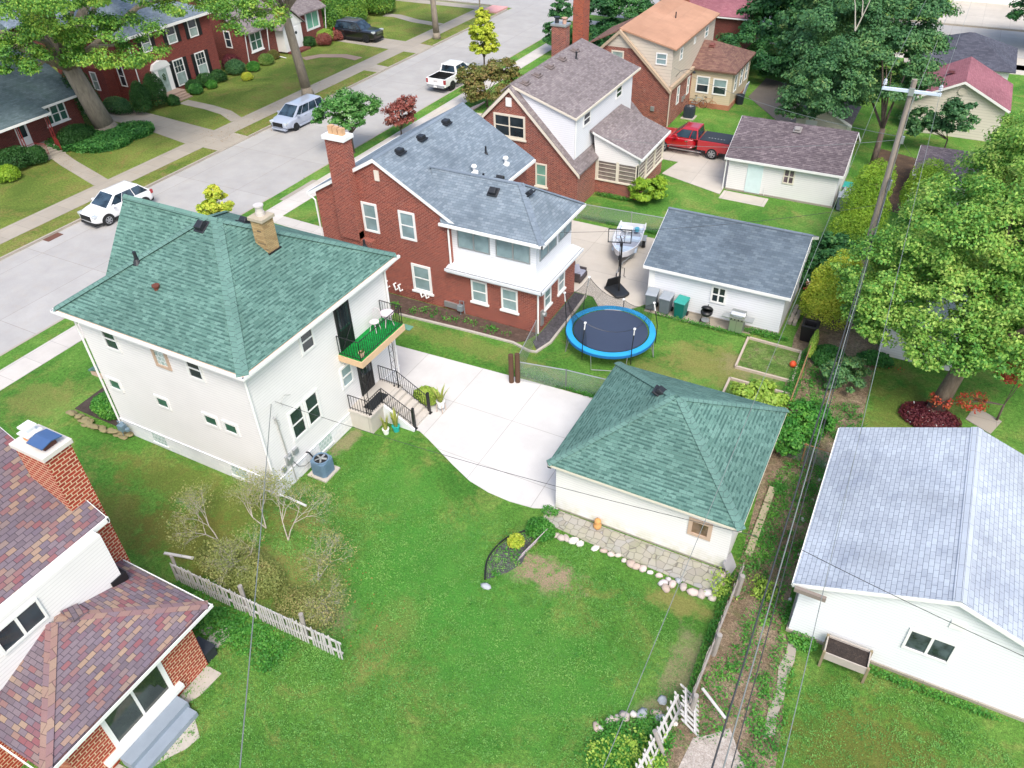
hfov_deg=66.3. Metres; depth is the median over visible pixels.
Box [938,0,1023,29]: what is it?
driveway
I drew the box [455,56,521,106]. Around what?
shrub
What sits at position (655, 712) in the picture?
rock
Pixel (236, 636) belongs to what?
ivy
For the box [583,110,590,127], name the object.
window
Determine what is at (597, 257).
driveway
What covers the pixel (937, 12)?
tree
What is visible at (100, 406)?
shrub
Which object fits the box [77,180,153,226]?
parked car
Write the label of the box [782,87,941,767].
overhead wire
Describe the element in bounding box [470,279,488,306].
window
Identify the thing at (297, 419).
window
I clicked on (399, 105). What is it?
shrub
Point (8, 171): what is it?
shrub
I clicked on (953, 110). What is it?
tree
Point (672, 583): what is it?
rock
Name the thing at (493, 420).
driveway
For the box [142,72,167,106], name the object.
shrub
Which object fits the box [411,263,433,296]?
window
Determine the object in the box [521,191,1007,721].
long grass
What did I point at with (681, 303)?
waste bin
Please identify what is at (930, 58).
overhead wire
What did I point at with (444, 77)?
parked pickup
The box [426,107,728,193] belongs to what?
driveway
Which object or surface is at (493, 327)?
bed plants
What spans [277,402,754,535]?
overhead wire
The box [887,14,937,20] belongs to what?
lawn
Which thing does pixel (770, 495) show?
edging block
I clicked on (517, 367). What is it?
timber post
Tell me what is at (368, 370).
door
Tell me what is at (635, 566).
rock
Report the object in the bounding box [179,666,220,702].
concrete slab
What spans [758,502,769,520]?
edging block
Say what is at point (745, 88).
board
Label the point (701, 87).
window
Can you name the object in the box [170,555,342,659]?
picket fence
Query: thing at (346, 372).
window
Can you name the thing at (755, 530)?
edging block
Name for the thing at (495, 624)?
weeds
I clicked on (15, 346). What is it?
kerb
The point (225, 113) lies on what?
garden path
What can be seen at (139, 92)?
shrub
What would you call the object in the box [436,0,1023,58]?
kerb
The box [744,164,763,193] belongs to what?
door
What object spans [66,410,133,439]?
dry stone wall
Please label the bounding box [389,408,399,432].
potted plant
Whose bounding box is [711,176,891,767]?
overhead wire
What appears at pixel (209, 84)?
shrub
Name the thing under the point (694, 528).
window
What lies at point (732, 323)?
door
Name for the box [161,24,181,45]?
window
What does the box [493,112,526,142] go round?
window
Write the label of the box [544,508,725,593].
stone patio
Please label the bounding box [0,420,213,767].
brick house
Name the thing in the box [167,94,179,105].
shrub
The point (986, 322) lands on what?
maple tree
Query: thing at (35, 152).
shrub
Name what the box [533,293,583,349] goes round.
flower bed
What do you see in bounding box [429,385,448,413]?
potted plant
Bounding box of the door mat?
[364,392,387,409]
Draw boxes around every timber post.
[508,353,513,382]
[514,353,519,382]
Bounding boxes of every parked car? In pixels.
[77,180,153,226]
[269,93,326,131]
[333,17,383,42]
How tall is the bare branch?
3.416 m
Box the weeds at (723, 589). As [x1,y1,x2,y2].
[581,565,787,767]
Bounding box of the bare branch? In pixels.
[854,0,869,30]
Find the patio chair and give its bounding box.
[574,264,586,283]
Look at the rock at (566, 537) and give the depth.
29.47 m
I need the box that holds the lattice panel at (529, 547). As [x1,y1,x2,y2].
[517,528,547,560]
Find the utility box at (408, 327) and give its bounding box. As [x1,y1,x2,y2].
[403,323,412,330]
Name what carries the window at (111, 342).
in the white house at (211, 339)
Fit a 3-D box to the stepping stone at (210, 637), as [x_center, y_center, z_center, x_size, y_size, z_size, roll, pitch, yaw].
[-9.906,8.636,26.543,0.841,0.090,0.651,-24,43,-25]
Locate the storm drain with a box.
[43,232,62,241]
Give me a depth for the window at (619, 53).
60.52 m
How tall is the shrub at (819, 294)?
3.566 m
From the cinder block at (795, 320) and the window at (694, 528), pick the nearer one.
the window at (694, 528)
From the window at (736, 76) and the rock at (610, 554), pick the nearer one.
the rock at (610, 554)
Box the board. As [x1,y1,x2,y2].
[743,82,749,93]
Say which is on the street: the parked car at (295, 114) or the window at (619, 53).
the parked car at (295, 114)
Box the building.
[955,0,1018,4]
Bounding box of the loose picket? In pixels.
[701,687,725,718]
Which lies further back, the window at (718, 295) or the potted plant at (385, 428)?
the window at (718, 295)
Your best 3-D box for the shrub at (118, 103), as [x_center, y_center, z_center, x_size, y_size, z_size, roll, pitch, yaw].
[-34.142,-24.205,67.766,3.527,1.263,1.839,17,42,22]
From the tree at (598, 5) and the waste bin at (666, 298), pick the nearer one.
the waste bin at (666, 298)
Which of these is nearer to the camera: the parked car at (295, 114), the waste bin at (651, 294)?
the waste bin at (651, 294)
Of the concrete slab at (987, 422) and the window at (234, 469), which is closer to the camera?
the window at (234, 469)
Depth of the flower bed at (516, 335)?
41.38 m
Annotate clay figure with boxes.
[593,518,601,529]
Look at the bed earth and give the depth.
36.34 m
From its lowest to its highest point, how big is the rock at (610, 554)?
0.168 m
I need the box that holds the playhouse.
[878,291,967,370]
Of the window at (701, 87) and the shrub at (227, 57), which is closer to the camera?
the window at (701, 87)
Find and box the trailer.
[612,232,646,276]
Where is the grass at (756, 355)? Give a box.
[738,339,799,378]
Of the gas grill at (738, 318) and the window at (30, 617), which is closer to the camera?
the window at (30, 617)
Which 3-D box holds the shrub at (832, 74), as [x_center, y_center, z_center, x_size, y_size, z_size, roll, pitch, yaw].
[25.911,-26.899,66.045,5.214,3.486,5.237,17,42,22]
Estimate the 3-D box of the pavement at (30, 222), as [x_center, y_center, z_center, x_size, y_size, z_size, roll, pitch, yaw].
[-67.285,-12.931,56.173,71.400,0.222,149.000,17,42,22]
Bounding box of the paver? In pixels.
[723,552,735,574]
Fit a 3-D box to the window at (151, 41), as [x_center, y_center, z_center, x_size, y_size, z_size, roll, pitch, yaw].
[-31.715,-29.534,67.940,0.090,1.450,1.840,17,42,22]
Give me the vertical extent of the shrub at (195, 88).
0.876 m
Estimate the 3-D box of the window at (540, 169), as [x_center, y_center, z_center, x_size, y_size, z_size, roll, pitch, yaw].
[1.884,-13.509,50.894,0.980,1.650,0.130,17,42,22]
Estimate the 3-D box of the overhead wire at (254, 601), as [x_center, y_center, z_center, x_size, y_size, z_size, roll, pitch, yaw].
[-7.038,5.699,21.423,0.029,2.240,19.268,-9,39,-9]
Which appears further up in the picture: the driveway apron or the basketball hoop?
the driveway apron
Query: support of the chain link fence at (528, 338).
on the lawn at (136, 481)
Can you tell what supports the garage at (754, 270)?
on the lawn at (136, 481)
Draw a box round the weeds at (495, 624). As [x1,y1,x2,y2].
[252,533,691,767]
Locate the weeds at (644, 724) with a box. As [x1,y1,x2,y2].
[575,707,684,767]
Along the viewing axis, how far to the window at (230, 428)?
30.38 m
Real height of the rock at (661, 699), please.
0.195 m
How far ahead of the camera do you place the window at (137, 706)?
23.32 m
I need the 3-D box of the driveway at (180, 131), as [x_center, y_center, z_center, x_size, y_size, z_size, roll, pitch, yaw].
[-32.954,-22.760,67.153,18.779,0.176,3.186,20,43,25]
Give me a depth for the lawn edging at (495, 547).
29.01 m
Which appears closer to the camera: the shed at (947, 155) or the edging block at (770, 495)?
the edging block at (770, 495)
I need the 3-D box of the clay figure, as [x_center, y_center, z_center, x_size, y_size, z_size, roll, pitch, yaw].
[3.250,5.303,29.795,0.320,0.460,0.312,17,42,22]
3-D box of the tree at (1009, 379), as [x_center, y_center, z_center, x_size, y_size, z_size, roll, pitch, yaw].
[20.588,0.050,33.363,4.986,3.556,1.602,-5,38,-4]
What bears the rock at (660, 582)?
on the lawn at (136, 481)
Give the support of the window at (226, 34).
in the brick house at (306, 20)
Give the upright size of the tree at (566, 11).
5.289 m
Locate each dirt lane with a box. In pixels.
[665,308,878,767]
[868,149,938,212]
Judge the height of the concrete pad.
0.174 m
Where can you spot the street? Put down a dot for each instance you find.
(40, 280)
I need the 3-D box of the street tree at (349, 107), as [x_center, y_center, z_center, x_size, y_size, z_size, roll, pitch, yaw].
[-12.128,-19.565,58.313,4.749,4.917,4.885,17,42,22]
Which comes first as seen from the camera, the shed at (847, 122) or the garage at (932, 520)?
the garage at (932, 520)
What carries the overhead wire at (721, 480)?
attached to the utility pole
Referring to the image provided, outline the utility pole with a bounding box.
[861,78,942,263]
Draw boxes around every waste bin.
[645,287,659,309]
[659,290,674,314]
[674,294,689,318]
[736,93,744,104]
[835,191,847,210]
[842,181,853,189]
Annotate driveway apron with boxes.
[203,44,488,199]
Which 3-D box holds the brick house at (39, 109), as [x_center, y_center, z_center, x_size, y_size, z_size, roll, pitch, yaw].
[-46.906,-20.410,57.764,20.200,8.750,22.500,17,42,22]
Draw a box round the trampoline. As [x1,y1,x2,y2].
[563,276,657,370]
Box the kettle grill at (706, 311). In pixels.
[699,304,712,322]
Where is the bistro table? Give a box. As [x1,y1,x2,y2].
[381,309,393,327]
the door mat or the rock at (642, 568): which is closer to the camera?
the rock at (642, 568)
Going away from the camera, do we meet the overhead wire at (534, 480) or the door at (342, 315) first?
the overhead wire at (534, 480)
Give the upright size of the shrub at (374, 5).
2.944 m
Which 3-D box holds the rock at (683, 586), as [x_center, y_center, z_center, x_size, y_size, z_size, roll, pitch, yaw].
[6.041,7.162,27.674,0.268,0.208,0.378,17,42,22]
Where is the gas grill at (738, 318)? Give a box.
[722,308,754,333]
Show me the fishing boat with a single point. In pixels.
(632, 247)
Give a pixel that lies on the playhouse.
(896, 351)
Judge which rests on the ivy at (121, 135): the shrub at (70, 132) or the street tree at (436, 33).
the shrub at (70, 132)
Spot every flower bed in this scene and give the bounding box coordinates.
[75,385,120,425]
[389,293,535,341]
[486,531,532,578]
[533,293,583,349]
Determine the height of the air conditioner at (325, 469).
1.204 m
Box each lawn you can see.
[0,1,487,228]
[0,15,1023,767]
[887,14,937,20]
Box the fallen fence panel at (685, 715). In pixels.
[680,684,698,737]
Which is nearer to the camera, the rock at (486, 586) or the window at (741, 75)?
the rock at (486, 586)
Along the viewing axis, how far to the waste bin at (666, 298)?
40.87 m
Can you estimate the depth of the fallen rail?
28.91 m
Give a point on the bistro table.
(385, 313)
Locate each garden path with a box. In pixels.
[52,153,108,185]
[180,100,242,121]
[302,54,361,59]
[383,13,442,24]
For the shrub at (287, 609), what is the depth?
27.13 m
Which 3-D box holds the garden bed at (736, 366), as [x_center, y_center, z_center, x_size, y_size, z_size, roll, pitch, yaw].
[12.456,-1.216,37.953,2.820,0.140,2.750,17,42,22]
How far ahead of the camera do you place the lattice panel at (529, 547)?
28.91 m
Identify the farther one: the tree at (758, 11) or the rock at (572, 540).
the tree at (758, 11)
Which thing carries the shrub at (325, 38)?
on the lawn at (31, 190)
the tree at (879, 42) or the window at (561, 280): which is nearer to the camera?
the window at (561, 280)
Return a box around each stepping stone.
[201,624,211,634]
[207,628,228,648]
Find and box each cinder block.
[787,317,793,324]
[792,318,797,325]
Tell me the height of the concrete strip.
0.180 m
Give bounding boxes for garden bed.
[722,377,790,396]
[734,336,801,382]
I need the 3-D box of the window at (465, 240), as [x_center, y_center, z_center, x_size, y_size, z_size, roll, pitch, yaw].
[-1.923,-7.158,39.092,1.860,1.150,0.075,17,42,22]
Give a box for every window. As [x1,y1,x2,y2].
[0,597,48,655]
[45,102,70,127]
[89,71,100,90]
[99,330,121,353]
[100,662,173,748]
[105,376,123,392]
[116,66,127,86]
[137,34,155,52]
[150,349,172,370]
[151,432,168,447]
[153,394,171,411]
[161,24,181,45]
[168,56,191,87]
[183,18,202,38]
[184,361,205,382]
[191,49,212,76]
[201,411,220,429]
[221,419,240,437]
[223,31,232,47]
[231,465,249,481]
[248,31,264,53]
[287,402,308,441]
[298,327,316,355]
[303,388,322,427]
[304,10,320,31]
[319,433,334,451]
[339,363,354,389]
[360,201,379,233]
[397,210,416,241]
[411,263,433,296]
[457,230,489,254]
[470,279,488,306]
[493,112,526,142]
[495,239,529,263]
[500,287,519,315]
[534,162,547,188]
[539,236,556,261]
[544,286,552,311]
[557,272,565,296]
[558,221,571,241]
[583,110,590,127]
[595,139,664,185]
[611,50,623,58]
[616,84,622,99]
[655,52,667,65]
[676,85,679,104]
[679,47,683,60]
[686,76,689,94]
[687,517,712,541]
[695,75,709,93]
[704,25,708,37]
[709,285,727,305]
[712,78,727,95]
[733,73,738,92]
[739,68,743,85]
[744,62,748,80]
[782,169,795,184]
[901,628,958,664]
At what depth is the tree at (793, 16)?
66.33 m
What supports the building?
on the lawn at (915, 18)
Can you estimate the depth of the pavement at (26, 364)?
51.58 m
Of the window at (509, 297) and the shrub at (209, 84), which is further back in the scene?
the shrub at (209, 84)
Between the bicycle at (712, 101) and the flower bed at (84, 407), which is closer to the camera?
the flower bed at (84, 407)
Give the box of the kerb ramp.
[483,5,507,13]
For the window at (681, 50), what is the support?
in the brick house at (659, 42)
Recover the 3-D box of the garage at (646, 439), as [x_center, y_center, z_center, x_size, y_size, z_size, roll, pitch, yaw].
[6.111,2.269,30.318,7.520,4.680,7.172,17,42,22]
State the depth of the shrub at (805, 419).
32.43 m
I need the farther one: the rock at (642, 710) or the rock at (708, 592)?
the rock at (708, 592)
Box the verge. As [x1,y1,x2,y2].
[0,14,494,256]
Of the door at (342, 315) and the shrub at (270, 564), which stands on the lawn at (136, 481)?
the shrub at (270, 564)
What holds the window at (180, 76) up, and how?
in the brick house at (189, 37)
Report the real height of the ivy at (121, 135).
0.619 m
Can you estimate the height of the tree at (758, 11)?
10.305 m
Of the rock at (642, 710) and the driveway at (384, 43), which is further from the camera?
the driveway at (384, 43)
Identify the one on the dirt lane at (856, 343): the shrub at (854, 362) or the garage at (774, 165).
the shrub at (854, 362)
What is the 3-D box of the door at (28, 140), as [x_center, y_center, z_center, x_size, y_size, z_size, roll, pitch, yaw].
[-37.777,-19.310,60.561,0.080,2.100,1.000,17,42,22]
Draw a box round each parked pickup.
[426,59,477,90]
[664,121,733,158]
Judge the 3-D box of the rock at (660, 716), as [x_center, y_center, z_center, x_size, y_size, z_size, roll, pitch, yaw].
[4.523,10.204,23.888,0.319,0.231,0.473,30,48,33]
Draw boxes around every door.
[14,124,33,146]
[333,300,354,351]
[357,362,374,395]
[728,320,742,333]
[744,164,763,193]
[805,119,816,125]
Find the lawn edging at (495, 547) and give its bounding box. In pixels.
[484,530,524,579]
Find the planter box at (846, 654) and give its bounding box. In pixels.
[818,633,872,683]
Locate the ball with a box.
[789,361,796,366]
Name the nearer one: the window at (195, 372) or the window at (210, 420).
the window at (195, 372)
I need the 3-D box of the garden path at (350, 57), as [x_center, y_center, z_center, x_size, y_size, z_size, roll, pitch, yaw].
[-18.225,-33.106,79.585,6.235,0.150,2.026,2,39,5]
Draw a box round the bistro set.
[369,308,380,333]
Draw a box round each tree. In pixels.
[0,0,236,130]
[194,0,314,95]
[195,184,234,214]
[310,86,383,153]
[430,0,440,39]
[468,7,500,63]
[541,0,572,45]
[569,30,601,46]
[571,0,624,33]
[590,0,660,12]
[597,32,616,45]
[599,0,653,33]
[736,0,846,56]
[774,0,964,167]
[776,0,902,83]
[830,105,1023,418]
[893,0,956,21]
[927,353,1023,420]
[1005,0,1023,21]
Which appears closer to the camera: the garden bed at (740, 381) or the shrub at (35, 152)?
the garden bed at (740, 381)
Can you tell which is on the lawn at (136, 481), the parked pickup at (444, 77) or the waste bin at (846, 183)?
the waste bin at (846, 183)
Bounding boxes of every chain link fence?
[519,320,536,367]
[520,362,604,394]
[576,204,663,230]
[774,343,811,451]
[776,437,830,468]
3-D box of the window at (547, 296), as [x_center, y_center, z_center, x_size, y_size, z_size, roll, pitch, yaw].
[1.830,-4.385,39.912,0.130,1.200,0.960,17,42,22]
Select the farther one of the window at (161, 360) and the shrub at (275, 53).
the shrub at (275, 53)
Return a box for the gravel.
[678,728,746,767]
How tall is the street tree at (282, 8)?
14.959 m
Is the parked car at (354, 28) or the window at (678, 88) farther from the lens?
the parked car at (354, 28)
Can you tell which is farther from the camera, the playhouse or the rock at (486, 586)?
the playhouse
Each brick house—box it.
[0,0,71,66]
[0,23,85,162]
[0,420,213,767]
[56,0,221,101]
[175,0,325,64]
[306,102,585,333]
[471,16,670,201]
[572,0,755,126]
[685,0,758,48]
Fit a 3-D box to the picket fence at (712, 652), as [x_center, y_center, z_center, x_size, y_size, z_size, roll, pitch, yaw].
[6.788,8.131,25.580,0.289,1.158,5.746,18,42,23]
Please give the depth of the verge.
59.22 m
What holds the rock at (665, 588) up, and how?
on the lawn at (136, 481)
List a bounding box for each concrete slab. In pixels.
[155,720,199,765]
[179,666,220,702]
[966,408,1001,433]
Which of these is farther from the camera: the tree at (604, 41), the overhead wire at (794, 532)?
the tree at (604, 41)
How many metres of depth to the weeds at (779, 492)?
27.02 m
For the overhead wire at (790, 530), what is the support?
attached to the utility pole
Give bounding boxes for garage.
[546,362,789,569]
[643,207,818,333]
[722,115,860,207]
[786,427,1023,721]
[905,56,1012,141]
[920,32,1017,79]
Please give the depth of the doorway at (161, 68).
70.02 m
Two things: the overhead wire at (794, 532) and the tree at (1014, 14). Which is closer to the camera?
the overhead wire at (794, 532)
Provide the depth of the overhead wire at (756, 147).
43.59 m
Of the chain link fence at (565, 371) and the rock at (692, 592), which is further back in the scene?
the chain link fence at (565, 371)
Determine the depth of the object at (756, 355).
38.03 m
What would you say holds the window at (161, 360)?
in the white house at (211, 339)
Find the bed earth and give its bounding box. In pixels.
[725,380,775,398]
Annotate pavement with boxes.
[0,0,488,243]
[0,20,1023,390]
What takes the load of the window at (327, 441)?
in the white house at (211, 339)
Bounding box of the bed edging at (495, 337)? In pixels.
[399,295,585,352]
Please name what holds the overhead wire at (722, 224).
attached to the brick house at (453, 209)
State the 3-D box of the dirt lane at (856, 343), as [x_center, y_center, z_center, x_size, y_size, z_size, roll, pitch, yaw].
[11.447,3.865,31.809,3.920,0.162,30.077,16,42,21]
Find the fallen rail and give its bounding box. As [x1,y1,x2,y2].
[163,552,193,559]
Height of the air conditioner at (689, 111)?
0.960 m
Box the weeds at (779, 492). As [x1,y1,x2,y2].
[690,362,866,767]
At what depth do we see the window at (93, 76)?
69.40 m
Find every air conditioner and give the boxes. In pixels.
[294,451,339,482]
[680,104,696,120]
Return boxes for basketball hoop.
[604,228,631,298]
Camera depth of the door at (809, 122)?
57.26 m
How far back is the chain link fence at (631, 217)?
48.80 m
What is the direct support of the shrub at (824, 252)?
on the lawn at (136, 481)
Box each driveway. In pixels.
[79,101,212,142]
[312,173,654,310]
[335,37,404,48]
[396,345,591,508]
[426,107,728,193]
[748,78,815,122]
[904,50,1023,74]
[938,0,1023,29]
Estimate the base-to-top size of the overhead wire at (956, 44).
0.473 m
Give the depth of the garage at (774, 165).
50.86 m
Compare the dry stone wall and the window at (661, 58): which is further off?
the window at (661, 58)
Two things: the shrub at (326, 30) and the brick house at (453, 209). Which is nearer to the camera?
the brick house at (453, 209)
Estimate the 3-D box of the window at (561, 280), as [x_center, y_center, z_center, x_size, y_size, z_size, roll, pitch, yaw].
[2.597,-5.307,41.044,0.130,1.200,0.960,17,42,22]
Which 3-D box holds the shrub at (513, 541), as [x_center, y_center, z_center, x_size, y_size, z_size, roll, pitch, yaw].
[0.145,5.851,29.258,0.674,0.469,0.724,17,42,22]
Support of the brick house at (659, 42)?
on the lawn at (136, 481)
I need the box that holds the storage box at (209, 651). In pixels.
[196,636,217,662]
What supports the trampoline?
on the lawn at (136, 481)
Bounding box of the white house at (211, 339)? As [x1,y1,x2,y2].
[50,194,431,506]
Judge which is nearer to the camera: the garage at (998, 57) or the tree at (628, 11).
the garage at (998, 57)
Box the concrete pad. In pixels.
[644,305,753,333]
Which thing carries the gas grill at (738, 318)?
on the concrete pad
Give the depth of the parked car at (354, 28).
83.28 m
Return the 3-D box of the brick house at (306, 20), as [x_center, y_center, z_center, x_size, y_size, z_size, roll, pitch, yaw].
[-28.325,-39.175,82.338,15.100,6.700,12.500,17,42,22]
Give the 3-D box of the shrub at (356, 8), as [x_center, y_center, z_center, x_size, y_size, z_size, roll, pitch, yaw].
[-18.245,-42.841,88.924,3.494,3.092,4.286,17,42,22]
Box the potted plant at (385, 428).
[379,415,388,434]
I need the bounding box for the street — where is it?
[0,0,1023,353]
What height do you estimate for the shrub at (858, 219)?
4.268 m
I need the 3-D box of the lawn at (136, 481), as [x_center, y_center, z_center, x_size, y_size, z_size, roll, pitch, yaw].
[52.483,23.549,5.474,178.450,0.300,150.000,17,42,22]
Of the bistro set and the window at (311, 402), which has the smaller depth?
the window at (311, 402)
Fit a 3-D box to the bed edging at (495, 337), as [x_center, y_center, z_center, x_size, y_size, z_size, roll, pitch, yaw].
[-0.664,-2.823,40.593,10.261,0.150,4.760,-6,39,-5]
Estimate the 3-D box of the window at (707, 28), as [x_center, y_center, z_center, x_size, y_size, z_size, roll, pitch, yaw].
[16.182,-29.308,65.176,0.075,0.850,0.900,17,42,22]
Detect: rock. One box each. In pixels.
[480,583,490,589]
[557,534,563,540]
[564,534,568,541]
[568,537,578,543]
[576,540,583,546]
[591,545,599,551]
[593,721,599,731]
[599,548,607,552]
[605,715,615,725]
[607,551,614,556]
[619,710,629,721]
[626,559,635,567]
[630,710,636,717]
[632,563,639,569]
[637,707,646,719]
[639,565,646,572]
[650,709,662,715]
[654,714,665,724]
[655,572,662,577]
[657,579,667,585]
[657,695,666,704]
[661,583,669,592]
[669,580,676,587]
[679,582,686,591]
[686,588,697,595]
[697,588,705,599]
[704,589,712,596]
[708,595,716,601]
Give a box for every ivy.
[44,120,154,153]
[172,579,296,674]
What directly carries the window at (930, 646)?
in the garage at (932, 520)
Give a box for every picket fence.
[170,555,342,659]
[635,691,683,767]
[687,564,744,715]
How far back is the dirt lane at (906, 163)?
54.60 m
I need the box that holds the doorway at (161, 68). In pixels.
[150,60,175,92]
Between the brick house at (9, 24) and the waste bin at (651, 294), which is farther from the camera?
the brick house at (9, 24)
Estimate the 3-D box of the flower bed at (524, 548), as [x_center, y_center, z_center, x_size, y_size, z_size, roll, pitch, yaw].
[-0.098,6.388,29.087,1.200,0.165,2.700,17,42,22]
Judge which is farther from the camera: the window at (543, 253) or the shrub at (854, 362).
the window at (543, 253)
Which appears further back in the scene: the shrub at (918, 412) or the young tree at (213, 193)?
the young tree at (213, 193)
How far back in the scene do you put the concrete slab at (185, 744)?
23.74 m
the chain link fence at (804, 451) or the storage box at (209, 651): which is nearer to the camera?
the storage box at (209, 651)
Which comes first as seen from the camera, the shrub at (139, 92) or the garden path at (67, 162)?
the garden path at (67, 162)
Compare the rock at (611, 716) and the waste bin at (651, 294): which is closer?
the rock at (611, 716)
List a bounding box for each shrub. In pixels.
[0,145,31,169]
[0,164,20,182]
[23,144,48,163]
[54,123,94,148]
[89,389,119,420]
[102,96,133,113]
[128,80,151,112]
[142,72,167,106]
[157,461,357,632]
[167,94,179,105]
[184,79,202,90]
[187,83,203,94]
[194,538,288,598]
[196,72,215,86]
[205,79,217,88]
[210,69,227,81]
[221,54,241,67]
[224,59,245,74]
[241,72,252,80]
[246,61,259,71]
[258,53,273,64]
[266,49,279,58]
[271,583,335,628]
[303,36,315,46]
[315,32,331,44]
[316,28,335,39]
[320,0,347,29]
[332,30,342,40]
[337,0,367,19]
[364,0,395,13]
[380,94,416,134]
[413,385,439,405]
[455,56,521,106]
[507,533,524,548]
[525,516,555,541]
[626,174,669,201]
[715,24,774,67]
[729,378,793,415]
[751,35,802,76]
[773,398,835,455]
[788,47,843,84]
[798,248,863,330]
[799,231,862,285]
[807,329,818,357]
[811,344,847,367]
[819,355,872,393]
[826,157,897,249]
[856,349,894,368]
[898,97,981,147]
[898,401,961,426]
[899,157,953,210]
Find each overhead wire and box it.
[239,406,270,767]
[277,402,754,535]
[560,205,874,232]
[603,80,885,767]
[608,138,892,147]
[675,68,894,135]
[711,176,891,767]
[723,191,887,767]
[731,195,886,767]
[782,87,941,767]
[800,549,1023,656]
[908,2,952,112]
[942,1,971,84]
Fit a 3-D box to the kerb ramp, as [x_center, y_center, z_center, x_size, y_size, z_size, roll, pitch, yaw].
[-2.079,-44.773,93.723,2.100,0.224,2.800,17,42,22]
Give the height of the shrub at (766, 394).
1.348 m
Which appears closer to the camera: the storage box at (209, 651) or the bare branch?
the storage box at (209, 651)
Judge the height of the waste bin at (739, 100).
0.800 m
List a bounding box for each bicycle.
[690,95,706,107]
[697,97,716,109]
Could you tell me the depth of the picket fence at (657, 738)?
22.96 m
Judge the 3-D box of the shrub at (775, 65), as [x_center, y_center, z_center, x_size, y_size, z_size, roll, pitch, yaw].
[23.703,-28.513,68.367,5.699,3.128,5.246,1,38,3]
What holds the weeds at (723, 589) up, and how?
on the lawn at (136, 481)
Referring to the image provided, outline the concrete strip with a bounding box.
[763,641,795,738]
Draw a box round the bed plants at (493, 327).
[390,301,528,577]
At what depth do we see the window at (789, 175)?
50.63 m
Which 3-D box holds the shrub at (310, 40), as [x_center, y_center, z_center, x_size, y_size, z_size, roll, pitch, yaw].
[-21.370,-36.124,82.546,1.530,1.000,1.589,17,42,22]
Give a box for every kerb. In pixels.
[0,9,507,260]
[0,20,572,355]
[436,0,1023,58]
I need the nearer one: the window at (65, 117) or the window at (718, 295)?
the window at (718, 295)
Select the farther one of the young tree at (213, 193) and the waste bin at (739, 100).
the waste bin at (739, 100)
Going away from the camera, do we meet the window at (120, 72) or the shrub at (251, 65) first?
the window at (120, 72)
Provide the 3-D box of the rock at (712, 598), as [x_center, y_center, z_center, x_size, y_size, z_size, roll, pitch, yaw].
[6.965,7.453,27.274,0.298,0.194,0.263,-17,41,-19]
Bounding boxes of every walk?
[273,214,323,235]
[719,190,767,206]
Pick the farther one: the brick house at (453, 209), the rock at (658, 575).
the brick house at (453, 209)
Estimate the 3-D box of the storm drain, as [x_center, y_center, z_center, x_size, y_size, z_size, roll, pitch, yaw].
[-29.430,-9.424,50.283,0.560,0.045,1.100,17,42,22]
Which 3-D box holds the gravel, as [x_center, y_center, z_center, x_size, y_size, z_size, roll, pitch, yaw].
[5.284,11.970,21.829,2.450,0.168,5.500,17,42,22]
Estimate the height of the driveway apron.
0.180 m
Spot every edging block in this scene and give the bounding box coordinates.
[745,536,757,556]
[751,519,763,537]
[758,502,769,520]
[764,486,775,503]
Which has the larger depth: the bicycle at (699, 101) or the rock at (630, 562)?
the bicycle at (699, 101)
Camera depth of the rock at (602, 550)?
28.99 m
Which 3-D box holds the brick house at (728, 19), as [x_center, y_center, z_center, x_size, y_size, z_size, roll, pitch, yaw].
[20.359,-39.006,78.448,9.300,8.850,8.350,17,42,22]
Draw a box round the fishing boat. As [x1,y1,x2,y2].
[612,220,646,256]
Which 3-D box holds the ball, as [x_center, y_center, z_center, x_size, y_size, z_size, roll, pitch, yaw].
[13.395,-0.954,37.377,0.340,0.340,0.340,17,42,22]
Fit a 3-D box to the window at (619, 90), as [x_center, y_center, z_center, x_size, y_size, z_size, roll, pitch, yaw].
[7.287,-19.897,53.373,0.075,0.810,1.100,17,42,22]
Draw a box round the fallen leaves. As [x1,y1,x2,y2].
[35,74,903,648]
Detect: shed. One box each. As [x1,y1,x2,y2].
[791,89,861,130]
[908,145,978,206]
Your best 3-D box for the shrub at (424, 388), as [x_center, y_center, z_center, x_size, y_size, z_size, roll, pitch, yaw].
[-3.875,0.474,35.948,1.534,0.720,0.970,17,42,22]

